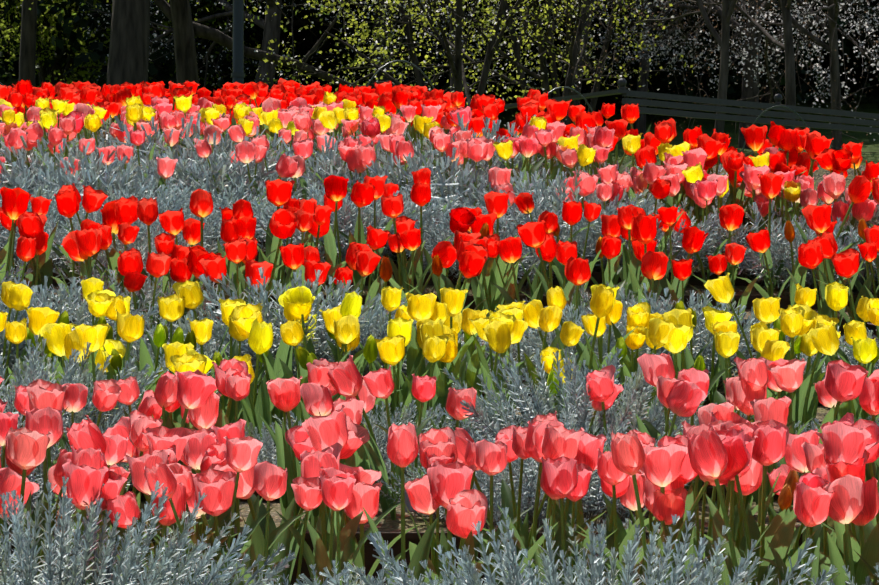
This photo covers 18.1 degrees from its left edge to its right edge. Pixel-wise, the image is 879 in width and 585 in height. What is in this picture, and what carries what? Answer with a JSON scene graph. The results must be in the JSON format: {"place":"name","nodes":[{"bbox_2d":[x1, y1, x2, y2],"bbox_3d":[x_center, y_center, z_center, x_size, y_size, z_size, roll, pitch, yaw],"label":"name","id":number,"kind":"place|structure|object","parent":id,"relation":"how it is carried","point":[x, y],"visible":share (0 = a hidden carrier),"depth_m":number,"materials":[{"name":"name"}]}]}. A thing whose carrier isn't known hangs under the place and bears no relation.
{"place":"outdoors","nodes":[
{"label":"outdoors","id":0,"kind":"place"},
{"bbox_2d":[0,48,878,532],"bbox_3d":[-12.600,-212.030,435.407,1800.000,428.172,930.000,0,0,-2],"label":"ground","id":1,"kind":"structure","parent":0,"point":[386,524],"depth_m":38.91,"materials":[{"name":"green plant"}]},
{"bbox_2d":[19,0,37,86],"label":"oak tree","id":2,"kind":"object","parent":1,"relation":"on","point":[27,63],"visible":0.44,"depth_m":35.76,"materials":[{"name":"brown plant"}]},
{"bbox_2d":[0,0,101,87],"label":"young tree","id":3,"kind":"object","parent":1,"relation":"on","point":[13,26],"visible":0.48,"depth_m":46.59,"materials":[{"name":"green plant"}]},
{"bbox_2d":[0,0,107,85],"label":"evergreen tree","id":4,"kind":"object","parent":1,"relation":"on","point":[55,66],"depth_m":61.38,"materials":[{"name":"green plant"}]},
{"bbox_2d":[0,0,112,84],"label":"young tree","id":5,"kind":"object","parent":1,"relation":"on","point":[43,70],"visible":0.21,"depth_m":49.53,"materials":[{"name":"green plant"}]},
{"bbox_2d":[106,0,150,121],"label":"oak tree","id":6,"kind":"object","parent":1,"relation":"on","point":[128,59],"visible":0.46,"depth_m":27.82,"materials":[{"name":"brown plant"}]},
{"bbox_2d":[0,0,258,78],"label":"bare tree","id":7,"kind":"object","parent":1,"relation":"on","point":[66,34],"visible":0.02,"depth_m":48.40,"materials":[{"name":"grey plant"}]},
{"bbox_2d":[0,0,331,91],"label":"evergreen tree","id":8,"kind":"object","parent":1,"relation":"on","point":[100,52],"visible":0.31,"depth_m":43.86,"materials":[{"name":"green plant"}]},
{"bbox_2d":[47,0,301,93],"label":"young tree","id":9,"kind":"object","parent":1,"relation":"on","point":[197,9],"visible":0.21,"depth_m":47.88,"materials":[{"name":"green plant"}]},
{"bbox_2d":[0,6,350,84],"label":"evergreen tree","id":10,"kind":"object","parent":1,"relation":"on","point":[14,65],"depth_m":61.52,"materials":[{"name":"green plant"}]},
{"bbox_2d":[71,14,308,74],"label":"evergreen tree","id":11,"kind":"object","parent":1,"relation":"on","point":[96,62],"depth_m":65.92,"materials":[{"name":"green plant"}]},
{"bbox_2d":[1,0,392,95],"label":"oak tree","id":12,"kind":"object","parent":1,"relation":"on","point":[178,14],"visible":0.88,"depth_m":32.67,"materials":[{"name":"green plant"}]},
{"bbox_2d":[193,0,466,106],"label":"branch","id":13,"kind":"object","parent":12,"relation":"attached to","point":[213,34],"visible":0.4,"depth_m":32.91,"materials":[{"name":"brown plant"}]},
{"bbox_2d":[231,0,244,83],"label":"lamp post","id":14,"kind":"object","parent":1,"relation":"on","point":[238,74],"visible":0.27,"depth_m":23.89,"materials":[{"name":"grey metal"}]},
{"bbox_2d":[199,0,363,92],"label":"evergreen tree","id":15,"kind":"object","parent":1,"relation":"on","point":[309,43],"visible":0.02,"depth_m":53.20,"materials":[{"name":"green plant"}]},
{"bbox_2d":[81,0,499,91],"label":"cherry tree","id":16,"kind":"object","parent":1,"relation":"on","point":[270,25],"visible":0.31,"depth_m":40.06,"materials":[{"name":"green plant"}]},
{"bbox_2d":[371,0,394,88],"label":"oak tree","id":17,"kind":"object","parent":1,"relation":"on","point":[382,42],"visible":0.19,"depth_m":43.94,"materials":[{"name":"brown plant"}]},
{"bbox_2d":[244,0,527,86],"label":"evergreen tree","id":18,"kind":"object","parent":1,"relation":"on","point":[306,50],"visible":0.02,"depth_m":58.23,"materials":[{"name":"green plant"}]},
{"bbox_2d":[405,493,416,529],"bbox_3d":[-0.055,0.512,6.264,0.064,0.115,0.026,0,0,-2],"label":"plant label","id":19,"kind":"object","parent":1,"relation":"on","point":[409,506],"visible":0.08,"depth_m":6.26,"materials":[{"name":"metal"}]},
{"bbox_2d":[244,0,607,107],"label":"tree","id":20,"kind":"object","parent":1,"relation":"on","point":[459,76],"visible":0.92,"depth_m":31.06,"materials":[{"name":"green plant"}]},
{"bbox_2d":[165,0,700,111],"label":"evergreen tree","id":21,"kind":"object","parent":1,"relation":"on","point":[298,34],"visible":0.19,"depth_m":48.88,"materials":[{"name":"green plant"}]},
{"bbox_2d":[0,112,878,584],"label":"lavender plants","id":22,"kind":"object","parent":1,"relation":"on","point":[118,180],"visible":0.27,"depth_m":8.12,"materials":[{"name":"grey plant"}]},
{"bbox_2d":[0,78,878,584],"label":"tulips","id":23,"kind":"object","parent":1,"relation":"on","point":[176,446],"visible":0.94,"depth_m":7.48,"materials":[{"name":"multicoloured plant"}]},
{"bbox_2d":[8,205,878,584],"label":"soil","id":24,"kind":"structure","parent":1,"relation":"on","point":[370,559],"depth_m":9.19,"materials":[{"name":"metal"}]},
{"bbox_2d":[349,12,557,85],"bbox_3d":[1.665,-10.235,60.303,13.474,14.242,12.462,0,0,11],"label":"evergreen tree","id":25,"kind":"object","parent":1,"relation":"on","point":[511,72],"visible":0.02,"depth_m":60.41,"materials":[{"name":"green plant"}]},
{"bbox_2d":[294,0,653,105],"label":"tree","id":26,"kind":"object","parent":1,"relation":"on","point":[451,25],"visible":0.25,"depth_m":41.30,"materials":[{"name":"green plant"}]},
{"bbox_2d":[314,0,697,129],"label":"tree","id":27,"kind":"object","parent":1,"relation":"on","point":[572,61],"visible":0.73,"depth_m":33.78,"materials":[{"name":"green plant"}]},
{"bbox_2d":[388,0,718,125],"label":"tree","id":28,"kind":"object","parent":1,"relation":"on","point":[548,38],"visible":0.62,"depth_m":37.07,"materials":[{"name":"green plant"}]},
{"bbox_2d":[386,0,721,124],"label":"bare tree","id":29,"kind":"object","parent":1,"relation":"on","point":[581,63],"visible":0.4,"depth_m":41.08,"materials":[{"name":"grey plant"}]},
{"bbox_2d":[397,4,741,96],"bbox_3d":[2.782,-8.349,56.883,8.017,9.662,7.203,0,0,42],"label":"hedge","id":30,"kind":"object","parent":1,"relation":"on","point":[442,79],"visible":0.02,"depth_m":57.64,"materials":[{"name":"green plant"}]},
{"bbox_2d":[394,0,823,135],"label":"bare tree","id":31,"kind":"object","parent":1,"relation":"on","point":[640,123],"visible":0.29,"depth_m":44.93,"materials":[{"name":"grey plant"}]},
{"bbox_2d":[437,0,878,120],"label":"evergreen tree","id":32,"kind":"object","parent":1,"relation":"on","point":[661,80],"visible":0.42,"depth_m":48.96,"materials":[{"name":"green plant"}]},
{"bbox_2d":[471,78,878,133],"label":"fence","id":33,"kind":"object","parent":1,"relation":"on","point":[622,83],"visible":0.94,"depth_m":27.43,"materials":[{"name":"paint"}]},
{"bbox_2d":[509,0,878,109],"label":"evergreen tree","id":34,"kind":"object","parent":1,"relation":"on","point":[854,88],"visible":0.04,"depth_m":53.65,"materials":[{"name":"green plant"}]},
{"bbox_2d":[511,0,878,148],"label":"cherry tree","id":35,"kind":"object","parent":1,"relation":"on","point":[750,87],"visible":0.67,"depth_m":40.90,"materials":[{"name":"grey plant"}]},
{"bbox_2d":[549,0,871,164],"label":"bare tree","id":36,"kind":"object","parent":1,"relation":"on","point":[728,6],"visible":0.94,"depth_m":29.98,"materials":[{"name":"grey plant"}]},
{"bbox_2d":[583,0,878,155],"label":"bare tree","id":37,"kind":"object","parent":1,"relation":"on","point":[787,46],"visible":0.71,"depth_m":34.52,"materials":[{"name":"grey plant"}]},
{"bbox_2d":[639,0,878,149],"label":"bare tree","id":38,"kind":"object","parent":1,"relation":"on","point":[832,8],"visible":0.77,"depth_m":38.03,"materials":[{"name":"grey plant"}]},
{"bbox_2d":[710,0,878,101],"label":"hedge","id":39,"kind":"object","parent":1,"relation":"on","point":[810,79],"visible":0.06,"depth_m":55.52,"materials":[{"name":"green plant"}]},
{"bbox_2d":[731,0,878,109],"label":"evergreen tree","id":40,"kind":"object","parent":1,"relation":"on","point":[804,86],"visible":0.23,"depth_m":46.96,"materials":[{"name":"green plant"}]}
]}

